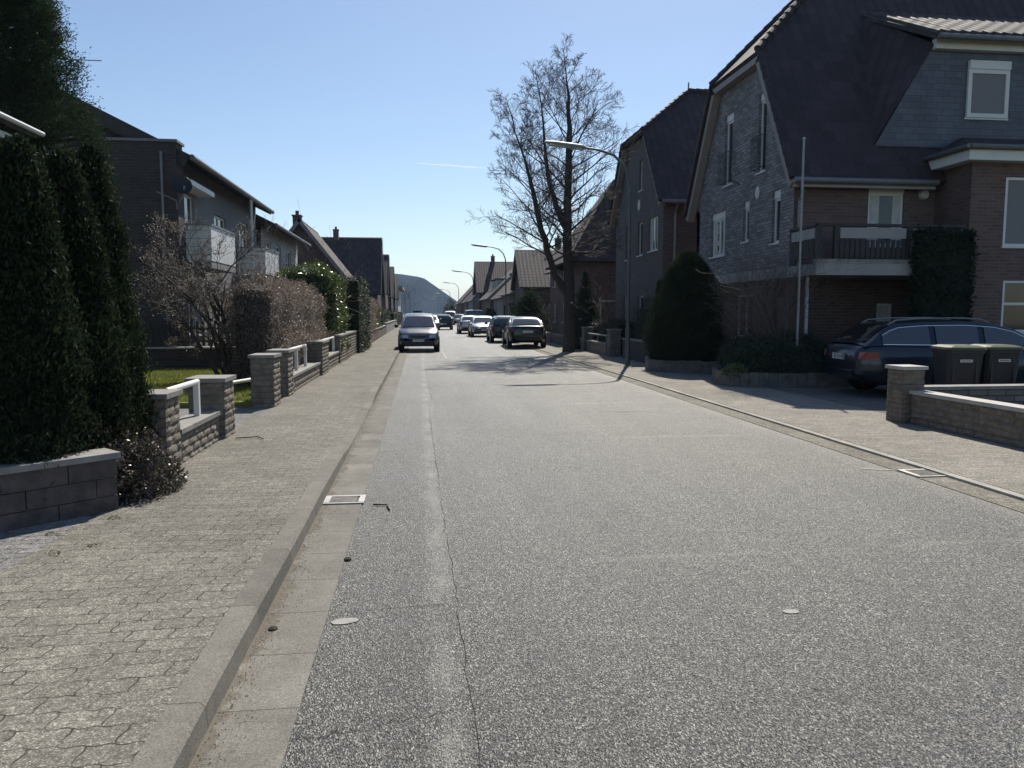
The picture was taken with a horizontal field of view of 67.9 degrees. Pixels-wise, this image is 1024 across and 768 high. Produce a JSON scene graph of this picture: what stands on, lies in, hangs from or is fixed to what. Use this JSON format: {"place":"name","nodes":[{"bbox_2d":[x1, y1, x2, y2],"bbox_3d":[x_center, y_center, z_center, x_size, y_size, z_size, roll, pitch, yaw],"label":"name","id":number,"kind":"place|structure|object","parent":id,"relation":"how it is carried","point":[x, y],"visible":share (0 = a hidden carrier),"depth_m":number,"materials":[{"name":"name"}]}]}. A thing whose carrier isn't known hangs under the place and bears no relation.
{"place":"outdoors","nodes":[
{"label":"outdoors","id":0,"kind":"place"},
{"bbox_2d":[0,407,267,572],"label":"driveway","id":1,"kind":"structure","parent":0,"point":[18,545],"depth_m":5.27,"materials":[{"name":"stone"}]},
{"bbox_2d":[0,448,120,532],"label":"retaining wall","id":2,"kind":"structure","parent":1,"relation":"on","point":[84,483],"depth_m":5.63,"materials":[{"name":"stone"}]},
{"bbox_2d":[0,73,278,346],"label":"brick house","id":3,"kind":"structure","parent":0,"point":[151,167],"depth_m":20.39,"materials":[{"name":"grey paint"}]},
{"bbox_2d":[172,175,191,193],"bbox_3d":[-8.715,-5.267,20.083,0.499,0.489,0.126,-4,6,-33],"label":"satellite dish","id":4,"kind":"object","parent":3,"relation":"attached to","point":[179,182],"visible":1,"depth_m":20.10,"materials":[{"name":"metal"}]},
{"bbox_2d":[184,194,192,261],"bbox_3d":[-9.551,-4.555,22.090,0.060,1.950,1.600,-1,5,-7],"label":"window","id":5,"kind":"structure","parent":3,"relation":"in","point":[187,199],"depth_m":22.58,"materials":[{"name":"white glass"}]},
{"bbox_2d":[139,367,251,407],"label":"lawn ground","id":6,"kind":"structure","parent":0,"point":[240,403],"depth_m":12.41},
{"bbox_2d":[0,0,136,278],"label":"conifer tree","id":7,"kind":"object","parent":6,"relation":"on","point":[29,54],"visible":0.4,"depth_m":14.42,"materials":[{"name":"green plant"}]},
{"bbox_2d":[128,210,287,374],"bbox_3d":[-6.264,-1.772,15.490,3.140,3.701,3.392,-1,5,-7],"label":"magnolia tree","id":8,"kind":"object","parent":6,"relation":"on","point":[199,298],"visible":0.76,"depth_m":15.43,"materials":[{"name":"brown plant"}]},
{"bbox_2d":[223,270,332,387],"bbox_3d":[-5.500,-1.351,18.400,1.784,2.605,7.746,-1,5,-7],"label":"beech hedge","id":9,"kind":"object","parent":6,"relation":"on","point":[269,318],"visible":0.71,"depth_m":15.19,"materials":[{"name":"brown plant"}]},
{"bbox_2d":[0,325,400,767],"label":"pavement","id":10,"kind":"structure","parent":0,"point":[103,645],"depth_m":4.30,"materials":[{"name":"stone"}]},
{"bbox_2d":[184,375,235,438],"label":"stone pillar","id":11,"kind":"structure","parent":10,"relation":"on","point":[216,392],"depth_m":9.25,"materials":[{"name":"stone"}]},
{"bbox_2d":[248,353,281,414],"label":"stone pillar","id":12,"kind":"structure","parent":10,"relation":"on","point":[265,379],"depth_m":12.36,"materials":[{"name":"stone"}]},
{"bbox_2d":[266,349,294,398],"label":"stone pillar","id":13,"kind":"structure","parent":10,"relation":"on","point":[286,373],"depth_m":13.96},
{"bbox_2d":[328,351,339,369],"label":"garden wall","id":14,"kind":"structure","parent":10,"relation":"on","point":[333,359],"depth_m":21.76,"materials":[{"name":"stone"}]},
{"bbox_2d":[256,214,310,283],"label":"plaster house","id":15,"kind":"structure","parent":0,"point":[287,237],"depth_m":35.67,"materials":[{"name":"paint"}]},
{"bbox_2d":[6,0,790,300],"label":"sky","id":16,"kind":"structure","parent":0,"point":[375,118],"materials":[{"name":"blue"}]},
{"bbox_2d":[395,274,456,313],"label":"hill","id":17,"kind":"structure","parent":0,"point":[436,304],"depth_m":1305.14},
{"bbox_2d":[472,254,512,309],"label":"brick house","id":18,"kind":"structure","parent":0,"point":[485,274],"depth_m":103.00,"materials":[{"name":"brown brick"}]},
{"bbox_2d":[479,268,512,312],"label":"brick house","id":19,"kind":"structure","parent":0,"point":[498,284],"depth_m":90.68,"materials":[{"name":"brown brick"}]},
{"bbox_2d":[490,273,511,315],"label":"brick house","id":20,"kind":"structure","parent":0,"point":[498,303],"depth_m":81.21,"materials":[{"name":"grey paint"}]},
{"bbox_2d":[544,270,563,333],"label":"brick house","id":21,"kind":"structure","parent":0,"point":[553,289],"depth_m":53.78,"materials":[{"name":"brown brick"}]},
{"bbox_2d":[545,179,615,321],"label":"tiled house","id":22,"kind":"structure","parent":0,"point":[604,265],"depth_m":39.54,"materials":[{"name":"brick"}]},
{"bbox_2d":[600,300,614,319],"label":"window","id":23,"kind":"structure","parent":22,"relation":"in","point":[611,305],"depth_m":39.70,"materials":[{"name":"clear glass"}]},
{"bbox_2d":[281,325,1023,767],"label":"road","id":24,"kind":"structure","parent":0,"point":[631,581],"depth_m":4.42,"materials":[{"name":"asphalt"}]},
{"bbox_2d":[394,313,442,351],"bbox_3d":[-4.128,-2.308,33.684,2.088,1.678,4.117,-1,5,-7],"label":"parked car","id":25,"kind":"object","parent":24,"relation":"on","point":[418,329],"visible":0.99,"depth_m":32.16,"materials":[{"name":"silver paint"}]},
{"bbox_2d":[437,314,452,329],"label":"moving car","id":26,"kind":"object","parent":24,"relation":"on","point":[446,320],"visible":0.61,"depth_m":73.54,"materials":[{"name":"black paint"}]},
{"bbox_2d":[439,484,479,767],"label":"road crack","id":27,"kind":"object","parent":24,"relation":"on","point":[464,645],"visible":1,"depth_m":3.62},
{"bbox_2d":[455,315,474,333],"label":"parked car","id":28,"kind":"object","parent":24,"relation":"on","point":[462,324],"visible":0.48,"depth_m":60.17,"materials":[{"name":"silver paint"}]},
{"bbox_2d":[468,316,491,336],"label":"parked car","id":29,"kind":"object","parent":24,"relation":"on","point":[477,325],"visible":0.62,"depth_m":52.27,"materials":[{"name":"silver paint"}]},
{"bbox_2d":[485,315,515,342],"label":"parked car","id":30,"kind":"object","parent":24,"relation":"on","point":[494,329],"visible":0.55,"depth_m":41.69,"materials":[{"name":"paint"}]},
{"bbox_2d":[500,316,545,347],"bbox_3d":[0.549,-2.568,37.152,2.148,1.488,4.817,0,5,-5],"label":"parked car","id":31,"kind":"object","parent":24,"relation":"on","point":[523,329],"visible":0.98,"depth_m":35.08,"materials":[{"name":"black paint"}]},
{"bbox_2d":[607,82,707,338],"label":"rendered house","id":32,"kind":"structure","parent":0,"point":[659,165],"depth_m":30.00,"materials":[{"name":"paint"}]},
{"bbox_2d":[647,216,657,252],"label":"window","id":33,"kind":"structure","parent":32,"relation":"in","point":[654,221],"depth_m":29.63,"materials":[{"name":"white glass"}]},
{"bbox_2d":[455,323,1023,494],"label":"pavement","id":34,"kind":"structure","parent":0,"point":[993,463],"depth_m":10.95,"materials":[{"name":"concrete"}]},
{"bbox_2d":[524,276,577,341],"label":"bare shrub","id":35,"kind":"object","parent":34,"relation":"on","point":[553,317],"visible":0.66,"depth_m":40.48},
{"bbox_2d":[546,332,581,348],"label":"garden wall","id":36,"kind":"structure","parent":34,"relation":"on","point":[557,338],"depth_m":39.35,"materials":[{"name":"brick"}]},
{"bbox_2d":[545,141,630,365],"bbox_3d":[2.304,-3.889,22.980,2.677,6.688,0.280,-1,5,-7],"label":"street lamp","id":37,"kind":"object","parent":34,"relation":"on","point":[568,145],"visible":1,"depth_m":23.02,"materials":[{"name":"metal"}]},
{"bbox_2d":[586,340,606,355],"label":"garden wall","id":38,"kind":"structure","parent":34,"relation":"on","point":[597,347],"depth_m":30.27,"materials":[{"name":"brick"}]},
{"bbox_2d":[622,338,647,362],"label":"garden wall","id":39,"kind":"structure","parent":34,"relation":"on","point":[637,352],"depth_m":25.52,"materials":[{"name":"brick"}]},
{"bbox_2d":[885,364,928,422],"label":"brick pillar","id":40,"kind":"structure","parent":34,"relation":"on","point":[903,380],"depth_m":11.16,"materials":[{"name":"brick"}]},
{"bbox_2d":[908,390,1023,448],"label":"garden wall","id":41,"kind":"structure","parent":34,"relation":"on","point":[999,422],"depth_m":9.92,"materials":[{"name":"brick"}]},
{"bbox_2d":[706,374,886,412],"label":"driveway","id":42,"kind":"structure","parent":0,"point":[875,399],"depth_m":14.90,"materials":[{"name":"concrete"}]},
{"bbox_2d":[645,357,721,373],"bbox_3d":[4.964,-0.531,21.189,2.324,0.345,2.619,-1,5,-7],"label":"palisade planter","id":43,"kind":"object","parent":42,"relation":"on","point":[694,366],"visible":0.62,"depth_m":20.48,"materials":[{"name":"concrete"}]},
{"bbox_2d":[638,279,662,359],"bbox_3d":[4.266,-1.806,21.896,1.065,2.473,1.140,3,6,32],"label":"thuja","id":44,"kind":"object","parent":43,"relation":"in","point":[647,340],"visible":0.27,"depth_m":21.78,"materials":[{"name":"green plant"}]},
{"bbox_2d":[647,248,729,365],"bbox_3d":[4.945,-2.106,21.305,2.419,3.397,2.382,-1,5,-7],"label":"thuja","id":45,"kind":"object","parent":43,"relation":"in","point":[679,321],"visible":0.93,"depth_m":20.65,"materials":[{"name":"green plant"}]},
{"bbox_2d":[712,367,852,387],"bbox_3d":[6.080,-0.177,17.517,2.951,0.324,2.414,-1,5,-7],"label":"palisade planter","id":46,"kind":"object","parent":42,"relation":"on","point":[801,380],"visible":0.76,"depth_m":16.48,"materials":[{"name":"concrete"}]},
{"bbox_2d":[720,362,749,376],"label":"garden shrub","id":47,"kind":"object","parent":46,"relation":"on","point":[733,368],"visible":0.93,"depth_m":16.77,"materials":[{"name":"green plant"}]},
{"bbox_2d":[709,257,809,349],"bbox_3d":[5.844,-1.684,18.188,2.561,2.773,2.546,1,5,7],"label":"bare shrub","id":48,"kind":"object","parent":46,"relation":"on","point":[746,320],"visible":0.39,"depth_m":18.00,"materials":[{"name":"plant"}]},
{"bbox_2d":[716,326,828,380],"bbox_3d":[6.149,-0.729,17.575,2.723,1.311,2.414,-1,5,-7],"label":"garden shrub","id":49,"kind":"object","parent":46,"relation":"in","point":[760,355],"visible":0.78,"depth_m":16.88,"materials":[{"name":"green plant"}]},
{"bbox_2d":[697,211,881,349],"bbox_3d":[6.015,-2.080,17.474,4.235,3.698,3.020,-2,6,-20],"label":"bare shrub","id":50,"kind":"object","parent":46,"relation":"on","point":[764,303],"visible":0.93,"depth_m":17.16,"materials":[{"name":"plant"}]},
{"bbox_2d":[796,138,805,345],"bbox_3d":[6.364,-2.669,16.808,0.068,5.420,0.068,-1,5,-7],"label":"flagpole","id":51,"kind":"object","parent":42,"relation":"on","point":[800,249],"visible":0.89,"depth_m":16.75,"materials":[{"name":"metal"}]},
{"bbox_2d":[824,317,1023,388],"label":"parked car","id":52,"kind":"object","parent":42,"relation":"on","point":[861,355],"visible":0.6,"depth_m":14.41,"materials":[{"name":"blue paint"}]},
{"bbox_2d":[930,344,986,384],"bbox_3d":[7.540,-0.128,12.907,0.636,1.075,0.778,1,5,7],"label":"wheelie bin","id":53,"kind":"object","parent":42,"relation":"on","point":[957,364],"visible":0.59,"depth_m":12.59,"materials":[{"name":"black plastic"}]},
{"bbox_2d":[924,384,1023,404],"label":"garden wall","id":54,"kind":"structure","parent":42,"relation":"on","point":[1011,393],"depth_m":11.40,"materials":[{"name":"stone"}]},
{"bbox_2d":[971,344,1023,383],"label":"wheelie bin","id":55,"kind":"object","parent":42,"relation":"on","point":[1000,363],"visible":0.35,"depth_m":12.70,"materials":[{"name":"black plastic"}]},
{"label":"front garden soil","id":56,"kind":"structure","parent":0,"visible":0},
{"bbox_2d":[0,111,44,138],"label":"bungalow","id":57,"kind":"object","parent":56,"relation":"on","point":[14,123],"visible":0.5,"depth_m":11.75,"materials":[{"name":"white paint"}]},
{"bbox_2d":[101,426,188,504],"bbox_3d":[-3.218,0.673,6.510,0.773,0.618,1.139,-1,5,-7],"label":"cotoneaster","id":58,"kind":"object","parent":56,"relation":"on","point":[145,469],"visible":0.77,"depth_m":6.37,"materials":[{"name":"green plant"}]},
{"bbox_2d":[139,389,182,466],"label":"stone pillar","id":59,"kind":"structure","parent":56,"relation":"on","point":[167,408],"depth_m":7.37,"materials":[{"name":"stone"}]},
{"bbox_2d":[133,321,236,368],"bbox_3d":[-8.986,-0.977,19.812,5.900,1.350,0.300,-1,5,-7],"label":"picket fence","id":60,"kind":"object","parent":56,"relation":"on","point":[176,357],"visible":0.25,"depth_m":19.77,"materials":[{"name":"wood"}]},
{"bbox_2d":[179,410,221,462],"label":"garden wall","id":61,"kind":"structure","parent":56,"relation":"on","point":[200,434],"depth_m":8.44,"materials":[{"name":"stone"}]},
{"bbox_2d":[165,379,200,415],"bbox_3d":[-3.566,0.201,8.247,0.063,0.422,1.080,-1,5,-7],"label":"white rail","id":62,"kind":"object","parent":61,"relation":"on","point":[195,383],"visible":0.89,"depth_m":8.71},
{"bbox_2d":[206,203,316,325],"bbox_3d":[-8.309,-3.395,24.672,4.825,5.265,3.060,-5,7,-42],"label":"bare tree","id":63,"kind":"object","parent":56,"relation":"on","point":[269,256],"visible":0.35,"depth_m":24.70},
{"bbox_2d":[258,215,368,310],"bbox_3d":[-6.991,-3.487,27.340,3.726,4.956,4.155,-3,6,-27],"label":"bare shrub","id":64,"kind":"object","parent":56,"relation":"on","point":[313,257],"visible":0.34,"depth_m":27.23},
{"bbox_2d":[273,259,353,354],"bbox_3d":[-6.468,-2.321,24.511,2.523,3.384,4.621,-1,5,-7],"label":"laurel shrub","id":65,"kind":"object","parent":56,"relation":"on","point":[328,282],"visible":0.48,"depth_m":23.10,"materials":[{"name":"green plant"}]},
{"bbox_2d":[289,211,353,277],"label":"brick house","id":66,"kind":"structure","parent":56,"relation":"on","point":[298,226],"depth_m":46.80,"materials":[{"name":"brown brick"}]},
{"bbox_2d":[328,330,356,363],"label":"garden wall","id":67,"kind":"structure","parent":56,"relation":"on","point":[344,355],"depth_m":24.71,"materials":[{"name":"brick"}]},
{"bbox_2d":[321,227,384,307],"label":"brick house","id":68,"kind":"structure","parent":56,"relation":"on","point":[367,252],"depth_m":73.48,"materials":[{"name":"brown brick"}]},
{"bbox_2d":[341,275,372,352],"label":"clipped hedge","id":69,"kind":"object","parent":56,"relation":"on","point":[359,320],"visible":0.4,"depth_m":29.21,"materials":[{"name":"green plant"}]},
{"bbox_2d":[367,297,378,342],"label":"clipped hedge","id":70,"kind":"object","parent":56,"relation":"on","point":[373,318],"visible":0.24,"depth_m":41.02,"materials":[{"name":"brown plant"}]},
{"bbox_2d":[382,254,390,309],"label":"brick house","id":71,"kind":"structure","parent":56,"relation":"on","point":[386,269],"depth_m":91.37,"materials":[{"name":"brown brick"}]},
{"bbox_2d":[388,267,395,311],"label":"brick house","id":72,"kind":"structure","parent":56,"relation":"on","point":[393,294],"depth_m":108.92,"materials":[{"name":"brown brick"}]},
{"bbox_2d":[498,235,561,314],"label":"brick house","id":73,"kind":"structure","parent":56,"relation":"on","point":[510,297],"depth_m":68.29,"materials":[{"name":"brown brick"}]},
{"bbox_2d":[509,289,556,332],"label":"spreading conifer","id":74,"kind":"object","parent":56,"relation":"on","point":[525,302],"visible":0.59,"depth_m":45.94,"materials":[{"name":"green plant"}]},
{"bbox_2d":[510,250,556,330],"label":"brick house","id":75,"kind":"structure","parent":56,"relation":"on","point":[526,265],"depth_m":59.14,"materials":[{"name":"brown brick"}]},
{"bbox_2d":[581,327,593,350],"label":"stone pillar","id":76,"kind":"structure","parent":56,"relation":"on","point":[585,335],"depth_m":32.48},
{"bbox_2d":[575,271,600,348],"bbox_3d":[3.279,-3.198,34.050,1.728,3.760,1.841,-1,5,-7],"label":"thuja","id":77,"kind":"object","parent":56,"relation":"on","point":[584,299],"visible":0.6,"depth_m":33.73,"materials":[{"name":"green plant"}]},
{"bbox_2d":[588,317,638,354],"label":"clipped hedge","id":78,"kind":"object","parent":56,"relation":"on","point":[598,329],"visible":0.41,"depth_m":30.38,"materials":[{"name":"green plant"}]},
{"bbox_2d":[606,329,621,356],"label":"stone pillar","id":79,"kind":"structure","parent":56,"relation":"on","point":[613,342],"depth_m":28.05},
{"bbox_2d":[576,270,652,344],"bbox_3d":[3.885,-3.024,30.396,2.997,3.608,4.407,-3,6,-29],"label":"bare shrub","id":80,"kind":"object","parent":56,"relation":"on","point":[615,303],"visible":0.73,"depth_m":30.17,"materials":[{"name":"plant"}]},
{"bbox_2d":[630,295,653,339],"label":"garden shrub","id":81,"kind":"object","parent":56,"relation":"on","point":[641,322],"visible":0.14,"depth_m":26.31,"materials":[{"name":"green plant"}]},
{"label":"ground","id":82,"kind":"structure","parent":0,"visible":0},
{"bbox_2d":[129,348,399,767],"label":"kerb","id":83,"kind":"structure","parent":82,"relation":"on","point":[177,734],"depth_m":3.64,"materials":[{"name":"concrete"}]},
{"bbox_2d":[188,346,409,767],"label":"gutter","id":84,"kind":"object","parent":82,"relation":"on","point":[280,681],"depth_m":3.85,"materials":[{"name":"concrete"}]},
{"bbox_2d":[194,362,397,766],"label":"gutter litter","id":85,"kind":"object","parent":84,"relation":"on","point":[278,611],"visible":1,"depth_m":3.87,"materials":[{"name":"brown wood"}]},
{"bbox_2d":[322,495,365,504],"bbox_3d":[-1.471,1.020,6.691,0.350,0.016,0.290,-1,5,-7],"label":"drain grate","id":86,"kind":"object","parent":84,"relation":"on","point":[339,499],"visible":1,"depth_m":6.67,"materials":[{"name":"metal"}]},
{"bbox_2d":[293,362,320,391],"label":"garden wall","id":87,"kind":"structure","parent":82,"relation":"on","point":[303,375],"depth_m":16.45,"materials":[{"name":"stone"}]},
{"bbox_2d":[288,344,306,369],"bbox_3d":[-4.509,-0.533,15.869,0.063,0.502,2.650,-1,5,-7],"label":"white rail","id":88,"kind":"object","parent":87,"relation":"on","point":[296,348],"visible":0.85,"depth_m":15.88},
{"bbox_2d":[306,340,329,375],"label":"stone pillar","id":89,"kind":"structure","parent":82,"relation":"on","point":[318,351],"depth_m":18.68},
{"bbox_2d":[466,33,642,351],"bbox_3d":[1.567,-7.680,30.899,7.119,12.871,6.123,-1,5,-7],"label":"bare tree","id":90,"kind":"object","parent":82,"relation":"on","point":[566,286],"visible":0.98,"depth_m":30.66,"materials":[{"name":"brown plant"}]},
{"bbox_2d":[455,324,1023,512],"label":"gutter","id":91,"kind":"object","parent":82,"relation":"on","point":[1015,504],"depth_m":9.32,"materials":[{"name":"concrete"}]},
{"bbox_2d":[897,469,945,477],"bbox_3d":[4.246,0.916,7.808,0.390,0.016,0.350,-1,5,-7],"label":"drain grate","id":92,"kind":"object","parent":91,"relation":"on","point":[921,473],"visible":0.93,"depth_m":7.79,"materials":[{"name":"metal"}]},
{"bbox_2d":[518,343,1023,500],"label":"kerb","id":93,"kind":"structure","parent":82,"relation":"on","point":[1012,494],"depth_m":9.39,"materials":[{"name":"concrete"}]},
{"bbox_2d":[683,0,1023,360],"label":"brick house","id":94,"kind":"structure","parent":82,"relation":"on","point":[904,118],"depth_m":18.78,"materials":[{"name":"brick"}]},
{"bbox_2d":[708,210,725,258],"bbox_3d":[6.293,-4.520,23.075,0.185,1.365,1.190,-1,5,-7],"label":"window","id":95,"kind":"structure","parent":94,"relation":"in","point":[718,218],"depth_m":23.20,"materials":[{"name":"white glass"}]},
{"bbox_2d":[722,112,733,187],"bbox_3d":[6.374,-6.827,22.186,0.185,2.085,0.680,-1,5,-7],"label":"window","id":96,"kind":"structure","parent":94,"relation":"in","point":[730,118],"depth_m":22.32,"materials":[{"name":"white glass"}]},
{"bbox_2d":[735,295,752,337],"bbox_3d":[7.040,-2.024,22.919,0.175,1.345,1.280,-1,5,-7],"label":"window","id":97,"kind":"structure","parent":94,"relation":"in","point":[739,295],"depth_m":23.18,"materials":[{"name":"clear glass"}]},
{"bbox_2d":[740,201,749,243],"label":"window","id":98,"kind":"structure","parent":94,"relation":"in","point":[747,203],"depth_m":21.20,"materials":[{"name":"clear glass"}]},
{"bbox_2d":[755,93,766,175],"bbox_3d":[6.637,-6.613,20.017,0.185,2.105,0.550,-1,5,-7],"label":"window","id":99,"kind":"structure","parent":94,"relation":"in","point":[764,107],"depth_m":20.14,"materials":[{"name":"white glass"}]},
{"bbox_2d":[769,189,780,245],"bbox_3d":[6.749,-4.232,19.308,0.185,1.375,0.520,-1,5,-7],"label":"window","id":100,"kind":"structure","parent":94,"relation":"in","point":[777,196],"depth_m":19.43,"materials":[{"name":"clear glass"}]},
{"bbox_2d":[876,303,891,320],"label":"window","id":101,"kind":"structure","parent":94,"relation":"in","point":[883,309],"depth_m":19.59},
{"bbox_2d":[867,189,903,247],"bbox_3d":[9.180,-4.131,18.714,1.020,1.525,0.155,-1,5,-7],"label":"window","id":102,"kind":"structure","parent":94,"relation":"in","point":[885,206],"depth_m":18.74,"materials":[{"name":"white glass"}]},
{"bbox_2d":[906,224,980,321],"bbox_3d":[9.788,-1.759,17.378,1.634,3.736,0.701,-1,5,-7],"label":"climbing ivy","id":103,"kind":"object","parent":94,"relation":"attached to","point":[941,280],"visible":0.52,"depth_m":17.17,"materials":[{"name":"green plant"}]},
{"bbox_2d":[964,60,1011,120],"bbox_3d":[11.717,-7.218,18.694,1.180,1.395,0.090,-1,5,-7],"label":"window","id":104,"kind":"structure","parent":94,"relation":"in","point":[988,82],"depth_m":18.70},
{"bbox_2d":[1001,177,1023,247],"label":"window","id":105,"kind":"structure","parent":94,"relation":"in","point":[1013,227],"depth_m":17.76,"materials":[{"name":"glass"}]},
{"bbox_2d":[1001,281,1023,333],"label":"window","id":106,"kind":"structure","parent":94,"relation":"in","point":[1012,313],"depth_m":17.98,"materials":[{"name":"white glass"}]},
{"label":"planting bed","id":107,"kind":"structure","parent":0,"visible":0},
{"bbox_2d":[0,132,112,500],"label":"thuja","id":108,"kind":"object","parent":107,"relation":"on","point":[44,392],"visible":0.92,"depth_m":5.73,"materials":[{"name":"green plant"}]},
{"bbox_2d":[38,146,161,452],"bbox_3d":[-3.803,-0.510,6.594,1.282,3.065,1.278,-1,5,-7],"label":"thuja","id":109,"kind":"object","parent":107,"relation":"on","point":[90,259],"visible":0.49,"depth_m":6.42,"materials":[{"name":"green plant"}]},
{"bbox_2d":[76,419,136,451],"bbox_3d":[-3.527,0.409,6.419,0.672,0.316,0.846,-1,5,-7],"label":"cotoneaster","id":110,"kind":"object","parent":107,"relation":"on","point":[126,435],"visible":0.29,"depth_m":6.39,"materials":[{"name":"brown plant"}]},
{"bbox_2d":[74,141,164,449],"bbox_3d":[-3.879,-0.635,6.974,1.273,3.113,1.181,-1,5,-7],"label":"thuja","id":111,"kind":"object","parent":107,"relation":"on","point":[116,236],"visible":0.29,"depth_m":6.92,"materials":[{"name":"green plant"}]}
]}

